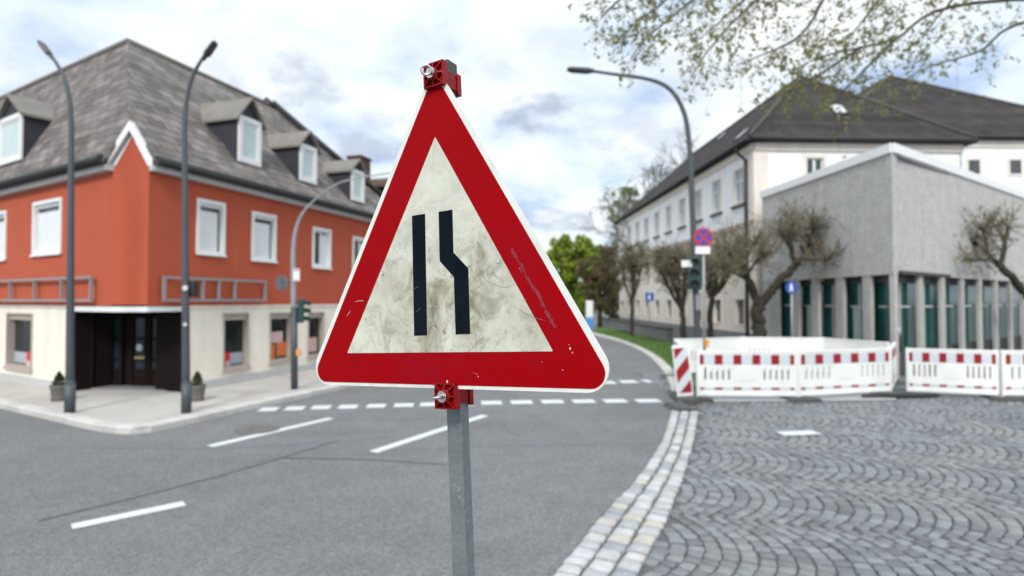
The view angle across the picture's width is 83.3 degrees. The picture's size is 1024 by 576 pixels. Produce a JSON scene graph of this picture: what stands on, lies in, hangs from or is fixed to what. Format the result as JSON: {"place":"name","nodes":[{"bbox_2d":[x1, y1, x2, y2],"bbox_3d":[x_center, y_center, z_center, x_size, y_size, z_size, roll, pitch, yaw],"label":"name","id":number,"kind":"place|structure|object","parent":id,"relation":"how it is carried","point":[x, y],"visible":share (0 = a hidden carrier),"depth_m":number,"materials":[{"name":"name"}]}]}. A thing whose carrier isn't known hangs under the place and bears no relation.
{"place":"outdoors","nodes":[
{"label":"outdoors","id":0,"kind":"place"},
{"bbox_2d":[0,369,327,427],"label":"pavement","id":1,"kind":"structure","parent":0,"point":[131,406],"depth_m":12.32,"materials":[{"name":"grey concrete"}]},
{"bbox_2d":[37,40,75,412],"bbox_3d":[-8.553,-1.172,10.829,0.777,7.006,0.180,0,-1,0],"label":"street lamp","id":2,"kind":"object","parent":1,"relation":"on","point":[70,394],"visible":1,"depth_m":10.78,"materials":[{"name":"metal"}]},
{"bbox_2d":[49,371,64,401],"bbox_3d":[-9.488,2.047,12.068,0.330,0.623,0.330,0,-1,0],"label":"planter","id":3,"kind":"object","parent":1,"relation":"on","point":[56,387],"visible":0.9,"depth_m":11.97,"materials":[{"name":"concrete"}]},
{"bbox_2d":[192,371,205,401],"bbox_3d":[-6.593,2.051,12.068,0.330,0.616,0.330,0,-1,0],"label":"planter","id":4,"kind":"object","parent":1,"relation":"on","point":[198,391],"visible":0.97,"depth_m":12.00,"materials":[{"name":"concrete"}]},
{"bbox_2d":[181,40,217,413],"bbox_3d":[-5.913,-1.170,10.880,0.624,7.006,0.317,0,-1,0],"label":"street lamp","id":5,"kind":"object","parent":1,"relation":"on","point":[190,288],"visible":1,"depth_m":10.79,"materials":[{"name":"metal"}]},
{"bbox_2d":[275,172,389,389],"bbox_3d":[-4.205,-0.201,13.717,2.916,5.194,0.279,0,-1,0],"label":"traffic signal mast","id":6,"kind":"object","parent":1,"relation":"on","point":[298,309],"visible":0.97,"depth_m":13.63,"materials":[{"name":"metal"}]},
{"bbox_2d":[0,315,670,575],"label":"road","id":7,"kind":"structure","parent":0,"point":[538,510],"depth_m":6.74,"materials":[{"name":"grey asphalt"}]},
{"bbox_2d":[71,501,185,528],"bbox_3d":[-3.913,2.323,5.916,0.972,0.001,0.170,1,-2,-41],"label":"lane line","id":8,"kind":"object","parent":7,"relation":"on","point":[123,515],"visible":1,"depth_m":5.88,"materials":[{"name":"paint"}]},
{"bbox_2d":[39,439,447,520],"bbox_3d":[-2.734,2.340,6.824,2.331,0.001,3.898,-1,-1,31],"label":"asphalt seam","id":9,"kind":"object","parent":7,"relation":"on","point":[240,469],"visible":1,"depth_m":7.68,"materials":[{"name":"black asphalt"}]},
{"bbox_2d":[234,425,280,434],"bbox_3d":[-4.325,2.410,9.805,0.720,0.025,0.720,0,-1,0],"label":"manhole cover","id":10,"kind":"object","parent":7,"relation":"on","point":[255,429],"visible":1,"depth_m":9.76,"materials":[{"name":"metal"}]},
{"bbox_2d":[258,407,279,410],"bbox_3d":[-4.919,2.450,11.650,0.348,0.001,0.420,0,-1,-7],"label":"crossing dash","id":11,"kind":"object","parent":7,"relation":"on","point":[268,408],"visible":1,"depth_m":11.67,"materials":[{"name":"paint"}]},
{"bbox_2d":[207,418,334,446],"bbox_3d":[-3.964,2.408,9.725,0.170,0.001,2.391,-1,-1,30],"label":"lane line","id":12,"kind":"object","parent":7,"relation":"on","point":[257,435],"visible":1,"depth_m":9.51,"materials":[{"name":"paint"}]},
{"bbox_2d":[284,406,305,409],"bbox_3d":[-4.427,2.453,11.754,0.365,0.001,0.420,0,-1,-7],"label":"crossing dash","id":13,"kind":"object","parent":7,"relation":"on","point":[295,407],"visible":1,"depth_m":11.72,"materials":[{"name":"paint"}]},
{"bbox_2d":[311,405,331,408],"bbox_3d":[-3.926,2.455,11.859,0.370,0.001,0.420,0,-1,-7],"label":"crossing dash","id":14,"kind":"object","parent":7,"relation":"on","point":[322,407],"visible":1,"depth_m":11.83,"materials":[{"name":"paint"}]},
{"bbox_2d":[337,405,357,408],"bbox_3d":[-3.393,2.457,11.931,0.375,0.001,0.420,0,-1,-7],"label":"crossing dash","id":15,"kind":"object","parent":7,"relation":"on","point":[346,406],"visible":1,"depth_m":11.94,"materials":[{"name":"paint"}]},
{"bbox_2d":[38,432,661,448],"bbox_3d":[-2.310,2.396,9.106,9.584,0.001,0.970,0,-1,-2],"label":"asphalt patch","id":16,"kind":"object","parent":7,"relation":"on","point":[563,440],"visible":1,"depth_m":8.98,"materials":[{"name":"grey asphalt"}]},
{"bbox_2d":[366,404,385,407],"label":"crossing dash","id":17,"kind":"object","parent":7,"relation":"on","point":[375,405],"visible":1,"depth_m":12.06,"materials":[{"name":"paint"}]},
{"bbox_2d":[394,403,413,406],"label":"crossing dash","id":18,"kind":"object","parent":7,"relation":"on","point":[403,404],"visible":1,"depth_m":12.12,"materials":[{"name":"paint"}]},
{"bbox_2d":[420,402,434,405],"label":"crossing dash","id":19,"kind":"object","parent":7,"relation":"on","point":[428,404],"visible":0.6,"depth_m":12.17,"materials":[{"name":"paint"}]},
{"bbox_2d":[371,415,487,452],"bbox_3d":[-1.265,2.407,9.695,0.170,0.001,3.069,-1,-1,29],"label":"lane line","id":20,"kind":"object","parent":7,"relation":"on","point":[386,447],"visible":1,"depth_m":9.17,"materials":[{"name":"paint"}]},
{"bbox_2d":[481,401,501,404],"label":"crossing dash","id":21,"kind":"object","parent":7,"relation":"on","point":[490,402],"visible":1,"depth_m":12.41,"materials":[{"name":"paint"}]},
{"bbox_2d":[511,400,532,403],"bbox_3d":[0.208,2.469,12.472,0.460,0.001,0.420,0,-1,-6],"label":"crossing dash","id":22,"kind":"object","parent":7,"relation":"on","point":[521,402],"visible":1,"depth_m":12.41,"materials":[{"name":"paint"}]},
{"bbox_2d":[540,400,563,402],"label":"crossing dash","id":23,"kind":"object","parent":7,"relation":"on","point":[551,401],"visible":1,"depth_m":12.54,"materials":[{"name":"paint"}]},
{"bbox_2d":[572,399,596,402],"bbox_3d":[1.565,2.471,12.575,0.483,0.001,0.420,0,-1,-6],"label":"crossing dash","id":24,"kind":"object","parent":7,"relation":"on","point":[585,401],"visible":1,"depth_m":12.54,"materials":[{"name":"paint"}]},
{"bbox_2d":[586,301,592,329],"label":"advertising pillar","id":25,"kind":"structure","parent":7,"relation":"on","point":[589,312],"depth_m":42.76,"materials":[{"name":"white paint"}]},
{"bbox_2d":[602,399,627,402],"bbox_3d":[2.257,2.472,12.615,0.501,0.001,0.420,0,-1,-6],"label":"crossing dash","id":26,"kind":"object","parent":7,"relation":"on","point":[613,400],"visible":1,"depth_m":12.66,"materials":[{"name":"paint"}]},
{"bbox_2d":[617,380,639,382],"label":"crossing dash","id":27,"kind":"object","parent":7,"relation":"on","point":[627,381],"visible":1,"depth_m":15.64,"materials":[{"name":"paint"}]},
{"bbox_2d":[592,332,676,390],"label":"lawn kerb","id":28,"kind":"structure","parent":7,"relation":"on","point":[663,366],"depth_m":20.94,"materials":[{"name":"concrete"}]},
{"bbox_2d":[634,399,661,401],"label":"crossing dash","id":29,"kind":"object","parent":7,"relation":"on","point":[647,400],"visible":1,"depth_m":12.66,"materials":[{"name":"paint"}]},
{"bbox_2d":[0,0,1023,281],"label":"sky","id":30,"kind":"structure","parent":0,"point":[348,71],"materials":[{"name":"white"}]},
{"bbox_2d":[141,303,1018,574],"bbox_3d":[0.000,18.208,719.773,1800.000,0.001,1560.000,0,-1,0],"label":"ground","id":31,"kind":"structure","parent":0,"point":[595,327],"depth_m":19.11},
{"bbox_2d":[0,385,353,433],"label":"kerb","id":32,"kind":"structure","parent":31,"relation":"on","point":[84,422],"depth_m":10.65,"materials":[{"name":"concrete"}]},
{"bbox_2d":[0,38,381,391],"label":"corner house","id":33,"kind":"structure","parent":31,"relation":"on","point":[262,174],"depth_m":14.40,"materials":[{"name":"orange paint"}]},
{"bbox_2d":[0,210,6,260],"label":"window","id":34,"kind":"structure","parent":33,"relation":"in","point":[3,214],"depth_m":15.38,"materials":[{"name":"white paint"}]},
{"bbox_2d":[3,313,32,372],"bbox_3d":[-12.562,1.379,14.773,1.632,1.481,0.230,-1,-1,31],"label":"shop window","id":35,"kind":"structure","parent":33,"relation":"in","point":[19,326],"depth_m":14.99,"materials":[{"name":"grey glass"}]},
{"bbox_2d":[30,197,62,256],"bbox_3d":[-11.238,-1.454,13.981,1.619,1.357,0.190,-1,-1,31],"label":"window","id":36,"kind":"structure","parent":33,"relation":"in","point":[46,214],"depth_m":14.07,"materials":[{"name":"white paint"}]},
{"bbox_2d":[112,315,125,384],"bbox_3d":[-9.677,1.511,14.066,0.441,1.683,0.079,0,-1,9],"label":"door","id":37,"kind":"structure","parent":33,"relation":"in","point":[118,324],"depth_m":14.05,"materials":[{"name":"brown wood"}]},
{"bbox_2d":[130,315,147,384],"bbox_3d":[-9.026,1.509,13.961,0.453,1.683,0.089,0,-1,9],"label":"door","id":38,"kind":"structure","parent":33,"relation":"in","point":[139,323],"depth_m":13.96,"materials":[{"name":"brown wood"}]},
{"bbox_2d":[147,316,155,385],"bbox_3d":[-8.590,1.508,13.901,0.397,1.683,0.079,0,-1,9],"label":"door","id":39,"kind":"structure","parent":33,"relation":"in","point":[151,350],"depth_m":13.90,"materials":[{"name":"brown wood"}]},
{"bbox_2d":[196,198,226,256],"bbox_3d":[-7.287,-1.437,13.886,0.190,1.338,0.892,0,-1,18],"label":"window","id":40,"kind":"structure","parent":33,"relation":"in","point":[210,215],"depth_m":13.94,"materials":[{"name":"white paint"}]},
{"bbox_2d":[221,313,250,373],"bbox_3d":[-7.068,1.375,14.647,0.230,1.480,0.909,0,-1,18],"label":"shop window","id":41,"kind":"structure","parent":33,"relation":"in","point":[235,351],"depth_m":14.76,"materials":[{"name":"grey glass"}]},
{"bbox_2d":[251,211,277,262],"bbox_3d":[-6.734,-1.355,15.562,0.190,1.324,0.957,0,-1,18],"label":"window","id":42,"kind":"structure","parent":33,"relation":"in","point":[263,225],"depth_m":15.63,"materials":[{"name":"white paint"}]},
{"bbox_2d":[268,312,290,365],"bbox_3d":[-6.556,1.407,16.200,0.230,1.447,0.955,0,-1,18],"label":"shop window","id":43,"kind":"structure","parent":33,"relation":"in","point":[279,322],"depth_m":16.30,"materials":[{"name":"grey glass"}]},
{"bbox_2d":[307,312,323,359],"bbox_3d":[-6.072,1.447,17.667,0.230,1.422,0.832,0,-1,18],"label":"shop window","id":44,"kind":"structure","parent":33,"relation":"in","point":[315,327],"depth_m":17.79,"materials":[{"name":"grey glass"}]},
{"bbox_2d":[312,226,331,269],"bbox_3d":[-5.954,-1.221,17.921,0.190,1.273,0.957,0,-1,18],"label":"window","id":45,"kind":"structure","parent":33,"relation":"in","point":[321,237],"depth_m":17.96,"materials":[{"name":"white paint"}]},
{"bbox_2d":[352,236,363,268],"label":"window","id":46,"kind":"structure","parent":33,"relation":"in","point":[357,242],"depth_m":19.84,"materials":[{"name":"white paint"}]},
{"bbox_2d":[370,178,387,192],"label":"brown eaved house","id":47,"kind":"structure","parent":31,"relation":"on","point":[379,183],"depth_m":27.76,"materials":[{"name":"tile"}]},
{"bbox_2d":[316,59,609,575],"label":"warning sign","id":48,"kind":"object","parent":31,"relation":"on","point":[455,293],"visible":1,"depth_m":1.00,"materials":[{"name":"metal"}]},
{"bbox_2d":[546,233,611,317],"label":"green tree","id":49,"kind":"object","parent":31,"relation":"on","point":[563,255],"visible":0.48,"depth_m":69.26,"materials":[{"name":"green plant"}]},
{"bbox_2d":[579,277,618,313],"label":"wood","id":50,"kind":"object","parent":31,"relation":"on","point":[608,301],"depth_m":99.19,"materials":[{"name":"green plant"}]},
{"bbox_2d":[607,186,638,249],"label":"tall tree","id":51,"kind":"object","parent":31,"relation":"on","point":[612,213],"visible":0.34,"depth_m":74.86,"materials":[{"name":"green plant"}]},
{"bbox_2d":[553,409,698,575],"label":"kerb strip","id":52,"kind":"object","parent":31,"relation":"on","point":[612,550],"visible":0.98,"depth_m":5.78,"materials":[{"name":"stone"}]},
{"bbox_2d":[567,66,701,359],"bbox_3d":[3.841,-2.173,17.880,4.215,9.546,0.646,0,-1,0],"label":"street lamp","id":53,"kind":"object","parent":31,"relation":"on","point":[692,263],"visible":0.96,"depth_m":17.99,"materials":[{"name":"metal"}]},
{"bbox_2d":[602,317,673,342],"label":"wall","id":54,"kind":"structure","parent":31,"relation":"on","point":[657,332],"depth_m":34.29,"materials":[{"name":"concrete"}]},
{"bbox_2d":[575,122,702,276],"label":"bare tree","id":55,"kind":"object","parent":31,"relation":"on","point":[652,169],"visible":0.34,"depth_m":49.82,"materials":[{"name":"brown plant"}]},
{"bbox_2d":[601,155,681,235],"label":"bare tree","id":56,"kind":"object","parent":31,"relation":"on","point":[620,212],"visible":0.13,"depth_m":61.60,"materials":[{"name":"brown plant"}]},
{"bbox_2d":[627,234,702,338],"bbox_3d":[7.538,0.149,27.114,3.806,5.380,3.140,1,-2,-37],"label":"pollarded tree","id":57,"kind":"object","parent":31,"relation":"on","point":[663,266],"visible":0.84,"depth_m":26.71,"materials":[{"name":"brown plant"}]},
{"bbox_2d":[667,222,742,337],"bbox_3d":[7.641,0.118,22.106,2.663,5.211,2.767,1,-2,-44],"label":"pollarded tree","id":58,"kind":"object","parent":31,"relation":"on","point":[719,286],"visible":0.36,"depth_m":21.89,"materials":[{"name":"brown plant"}]},
{"bbox_2d":[701,191,847,350],"bbox_3d":[9.493,-0.400,19.894,6.715,6.248,4.515,0,-1,0],"label":"pollarded tree","id":59,"kind":"object","parent":31,"relation":"on","point":[790,229],"visible":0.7,"depth_m":19.36,"materials":[{"name":"brown plant"}]},
{"bbox_2d":[613,75,978,350],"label":"white house","id":60,"kind":"structure","parent":31,"relation":"on","point":[742,163],"depth_m":26.29,"materials":[{"name":"paint"}]},
{"bbox_2d":[620,229,623,251],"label":"window","id":61,"kind":"structure","parent":60,"relation":"in","point":[623,229],"depth_m":49.17,"materials":[{"name":"white paint"}]},
{"bbox_2d":[627,225,630,246],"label":"window","id":62,"kind":"structure","parent":60,"relation":"in","point":[629,225],"depth_m":46.60,"materials":[{"name":"white paint"}]},
{"bbox_2d":[635,220,639,244],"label":"window","id":63,"kind":"structure","parent":60,"relation":"in","point":[638,224],"depth_m":43.66,"materials":[{"name":"white paint"}]},
{"bbox_2d":[643,215,648,242],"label":"window","id":64,"kind":"structure","parent":60,"relation":"in","point":[647,220],"depth_m":41.38,"materials":[{"name":"white paint"}]},
{"bbox_2d":[644,265,648,283],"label":"window","id":65,"kind":"structure","parent":60,"relation":"in","point":[644,265],"depth_m":41.48,"materials":[{"name":"white glass"}]},
{"bbox_2d":[652,209,659,238],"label":"window","id":66,"kind":"structure","parent":60,"relation":"in","point":[657,235],"depth_m":38.86,"materials":[{"name":"white paint"}]},
{"bbox_2d":[655,299,659,317],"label":"window","id":67,"kind":"structure","parent":60,"relation":"in","point":[655,299],"depth_m":38.77,"materials":[{"name":"white glass"}]},
{"bbox_2d":[664,203,671,234],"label":"window","id":68,"kind":"structure","parent":60,"relation":"in","point":[669,210],"depth_m":36.32,"materials":[{"name":"white paint"}]},
{"bbox_2d":[666,299,671,318],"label":"window","id":69,"kind":"structure","parent":60,"relation":"in","point":[666,299],"depth_m":36.20,"materials":[{"name":"white glass"}]},
{"bbox_2d":[677,195,685,229],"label":"window","id":70,"kind":"structure","parent":60,"relation":"in","point":[683,202],"depth_m":33.53,"materials":[{"name":"white paint"}]},
{"bbox_2d":[695,187,702,222],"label":"window","id":71,"kind":"structure","parent":60,"relation":"in","point":[698,194],"depth_m":30.97,"materials":[{"name":"white paint"}]},
{"bbox_2d":[700,298,702,321],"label":"window","id":72,"kind":"structure","parent":60,"relation":"in","point":[701,311],"depth_m":30.91,"materials":[{"name":"white glass"}]},
{"bbox_2d":[709,176,721,216],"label":"window","id":73,"kind":"structure","parent":60,"relation":"in","point":[717,185],"depth_m":28.66,"materials":[{"name":"white paint"}]},
{"bbox_2d":[713,298,721,323],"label":"window","id":74,"kind":"structure","parent":60,"relation":"in","point":[719,300],"depth_m":28.49,"materials":[{"name":"white glass"}]},
{"bbox_2d":[730,164,743,208],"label":"window","id":75,"kind":"structure","parent":60,"relation":"in","point":[740,173],"depth_m":26.11,"materials":[{"name":"white paint"}]},
{"bbox_2d":[734,298,744,326],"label":"window","id":76,"kind":"structure","parent":60,"relation":"in","point":[741,300],"depth_m":26.00,"materials":[{"name":"white glass"}]},
{"bbox_2d":[803,155,826,174],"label":"window","id":77,"kind":"structure","parent":60,"relation":"in","point":[811,163],"depth_m":24.60,"materials":[{"name":"white glass"}]},
{"bbox_2d":[760,143,1023,378],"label":"concrete building","id":78,"kind":"structure","parent":31,"relation":"on","point":[900,216],"depth_m":18.39,"materials":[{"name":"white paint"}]},
{"bbox_2d":[953,196,1023,298],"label":"pollarded tree","id":79,"kind":"object","parent":31,"relation":"on","point":[1015,281],"visible":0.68,"depth_m":19.64,"materials":[{"name":"brown plant"}]},
{"bbox_2d":[596,236,618,264],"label":"bare tree","id":80,"kind":"object","parent":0,"point":[615,242],"visible":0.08,"depth_m":69.57,"materials":[{"name":"grey plant"}]},
{"bbox_2d":[592,326,764,391],"bbox_3d":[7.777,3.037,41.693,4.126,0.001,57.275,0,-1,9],"label":"lawn","id":81,"kind":"structure","parent":0,"point":[603,328],"depth_m":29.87,"materials":[{"name":"plant"}]},
{"bbox_2d":[574,243,625,327],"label":"budding tree","id":82,"kind":"object","parent":81,"relation":"on","point":[601,277],"visible":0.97,"depth_m":45.75,"materials":[{"name":"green plant"}]},
{"bbox_2d":[603,253,618,318],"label":"budding tree","id":83,"kind":"object","parent":81,"relation":"on","point":[613,309],"visible":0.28,"depth_m":51.83,"materials":[{"name":"brown plant"}]},
{"bbox_2d":[610,237,651,336],"bbox_3d":[7.171,-0.041,33.959,2.577,6.067,2.921,-1,-1,26],"label":"pollarded tree","id":84,"kind":"object","parent":81,"relation":"on","point":[628,258],"visible":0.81,"depth_m":33.83,"materials":[{"name":"brown plant"}]},
{"bbox_2d":[645,293,653,324],"bbox_3d":[7.871,1.603,32.958,0.480,2.660,0.092,0,-1,0],"label":"blue sign","id":85,"kind":"object","parent":81,"relation":"on","point":[649,297],"visible":0.9,"depth_m":32.94,"materials":[{"name":"metal"}]},
{"bbox_2d":[639,371,1023,575],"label":"cobbled square","id":86,"kind":"structure","parent":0,"point":[662,538],"depth_m":6.02,"materials":[{"name":"stone cobbles"}]},
{"bbox_2d":[672,337,742,376],"bbox_3d":[5.878,2.022,17.009,2.467,1.112,0.760,1,-1,-22],"label":"barrier","id":87,"kind":"object","parent":86,"relation":"on","point":[723,344],"visible":0.41,"depth_m":17.01,"materials":[{"name":"plastic"}]},
{"bbox_2d":[785,281,797,336],"bbox_3d":[8.524,1.191,17.563,0.379,2.800,0.092,0,-1,0],"label":"blue sign","id":88,"kind":"object","parent":86,"relation":"on","point":[791,287],"visible":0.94,"depth_m":17.55,"materials":[{"name":"metal"}]},
{"bbox_2d":[567,0,1023,157],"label":"maple tree","id":89,"kind":"object","parent":86,"relation":"on","point":[891,39],"visible":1,"depth_m":6.11,"materials":[{"name":"green plant"}]},
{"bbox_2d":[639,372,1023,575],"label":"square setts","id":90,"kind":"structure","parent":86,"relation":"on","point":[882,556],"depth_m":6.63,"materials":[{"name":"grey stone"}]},
{"bbox_2d":[661,339,695,397],"bbox_3d":[4.311,1.971,14.710,0.760,1.112,3.645,0,-1,11],"label":"barrier","id":91,"kind":"object","parent":90,"relation":"on","point":[664,376],"visible":0.12,"depth_m":15.60,"materials":[{"name":"plastic"}]},
{"bbox_2d":[663,402,697,412],"bbox_3d":[3.412,2.415,11.696,0.480,0.090,0.720,0,-1,-3],"label":"rubber foot","id":92,"kind":"object","parent":90,"relation":"on","point":[678,406],"visible":0.88,"depth_m":11.52},
{"bbox_2d":[672,344,700,404],"bbox_3d":[3.738,1.875,12.586,0.443,1.263,0.840,-6,-2,4],"label":"beacon board","id":93,"kind":"object","parent":90,"relation":"on","point":[683,376],"visible":0.98,"depth_m":12.55,"materials":[{"name":"white plastic"}]},
{"bbox_2d":[694,225,712,378],"bbox_3d":[5.237,0.412,15.774,0.531,4.277,0.112,0,-1,0],"label":"no stopping sign","id":94,"kind":"object","parent":90,"relation":"on","point":[703,237],"visible":0.95,"depth_m":15.76,"materials":[{"name":"grey metal"}]},
{"bbox_2d":[743,337,828,375],"bbox_3d":[8.132,2.029,17.309,2.338,1.112,0.760,0,-1,8],"label":"barrier","id":95,"kind":"object","parent":90,"relation":"on","point":[778,343],"visible":0.48,"depth_m":17.30,"materials":[{"name":"plastic"}]},
{"bbox_2d":[777,430,819,434],"bbox_3d":[4.691,2.373,9.432,0.648,0.001,0.270,0,-1,-8],"label":"painted dash","id":96,"kind":"object","parent":90,"relation":"on","point":[810,432],"visible":1,"depth_m":9.46,"materials":[{"name":"paint"}]},
{"bbox_2d":[708,393,895,401],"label":"edging stones","id":97,"kind":"object","parent":90,"relation":"on","point":[843,397],"visible":0.5,"depth_m":12.76,"materials":[{"name":"grey stone"}]},
{"bbox_2d":[693,350,806,403],"bbox_3d":[5.164,1.926,12.685,2.247,1.112,0.760,0,-1,1],"label":"barrier","id":98,"kind":"object","parent":97,"relation":"on","point":[746,371],"visible":0.99,"depth_m":12.66,"materials":[{"name":"white plastic"}]},
{"bbox_2d":[704,339,708,346],"bbox_3d":[5.310,1.510,15.720,0.130,0.215,0.100,0,-1,0],"label":"warning lamp","id":99,"kind":"object","parent":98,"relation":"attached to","point":[706,342],"visible":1,"depth_m":15.68,"materials":[{"name":"orange plastic"}]},
{"bbox_2d":[797,348,897,402],"bbox_3d":[7.523,1.933,13.010,2.670,1.112,0.760,0,-1,-16],"label":"barrier","id":100,"kind":"object","parent":90,"relation":"on","point":[845,366],"visible":0.98,"depth_m":12.96,"materials":[{"name":"plastic"}]},
{"bbox_2d":[823,337,899,380],"bbox_3d":[9.630,2.005,16.209,0.760,1.112,2.078,0,-1,-21],"label":"barrier","id":101,"kind":"object","parent":90,"relation":"on","point":[833,344],"visible":0.27,"depth_m":16.27,"materials":[{"name":"plastic"}]},
{"bbox_2d":[888,342,908,392],"bbox_3d":[9.453,1.962,14.310,0.760,1.112,2.150,-1,-2,36],"label":"barrier","id":102,"kind":"object","parent":90,"relation":"on","point":[892,346],"visible":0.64,"depth_m":14.32,"materials":[{"name":"plastic"}]},
{"bbox_2d":[861,393,939,397],"bbox_3d":[8.772,2.421,12.934,1.873,0.136,0.225,0,-1,-6],"label":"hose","id":103,"kind":"object","parent":90,"relation":"on","point":[902,395],"visible":0.98,"depth_m":12.87,"materials":[{"name":"rubber"}]},
{"bbox_2d":[902,348,1007,402],"bbox_3d":[9.959,1.935,13.060,1.782,1.112,0.760,0,-1,20],"label":"barrier","id":104,"kind":"object","parent":90,"relation":"on","point":[951,370],"visible":0.98,"depth_m":13.02,"materials":[{"name":"plastic"}]},
{"bbox_2d":[999,350,1023,402],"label":"barrier","id":105,"kind":"object","parent":90,"relation":"on","point":[1010,388],"visible":0.97,"depth_m":12.75,"materials":[{"name":"plastic"}]},
{"bbox_2d":[899,328,901,376],"bbox_3d":[11.046,1.833,16.563,0.279,1.470,0.279,0,-1,0],"label":"signal post","id":106,"kind":"object","parent":86,"relation":"on","point":[900,342],"visible":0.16,"depth_m":16.46,"materials":[{"name":"grey metal"}]},
{"bbox_2d":[857,75,1023,197],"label":"house","id":107,"kind":"structure","parent":0,"point":[996,151],"depth_m":35.00,"materials":[{"name":"tile"}]},
{"bbox_2d":[966,158,981,174],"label":"window","id":108,"kind":"structure","parent":107,"relation":"in","point":[974,165],"depth_m":33.32,"materials":[{"name":"grey glass"}]},
{"bbox_2d":[1007,158,1023,175],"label":"window","id":109,"kind":"structure","parent":107,"relation":"in","point":[1014,165],"depth_m":33.37,"materials":[{"name":"grey glass"}]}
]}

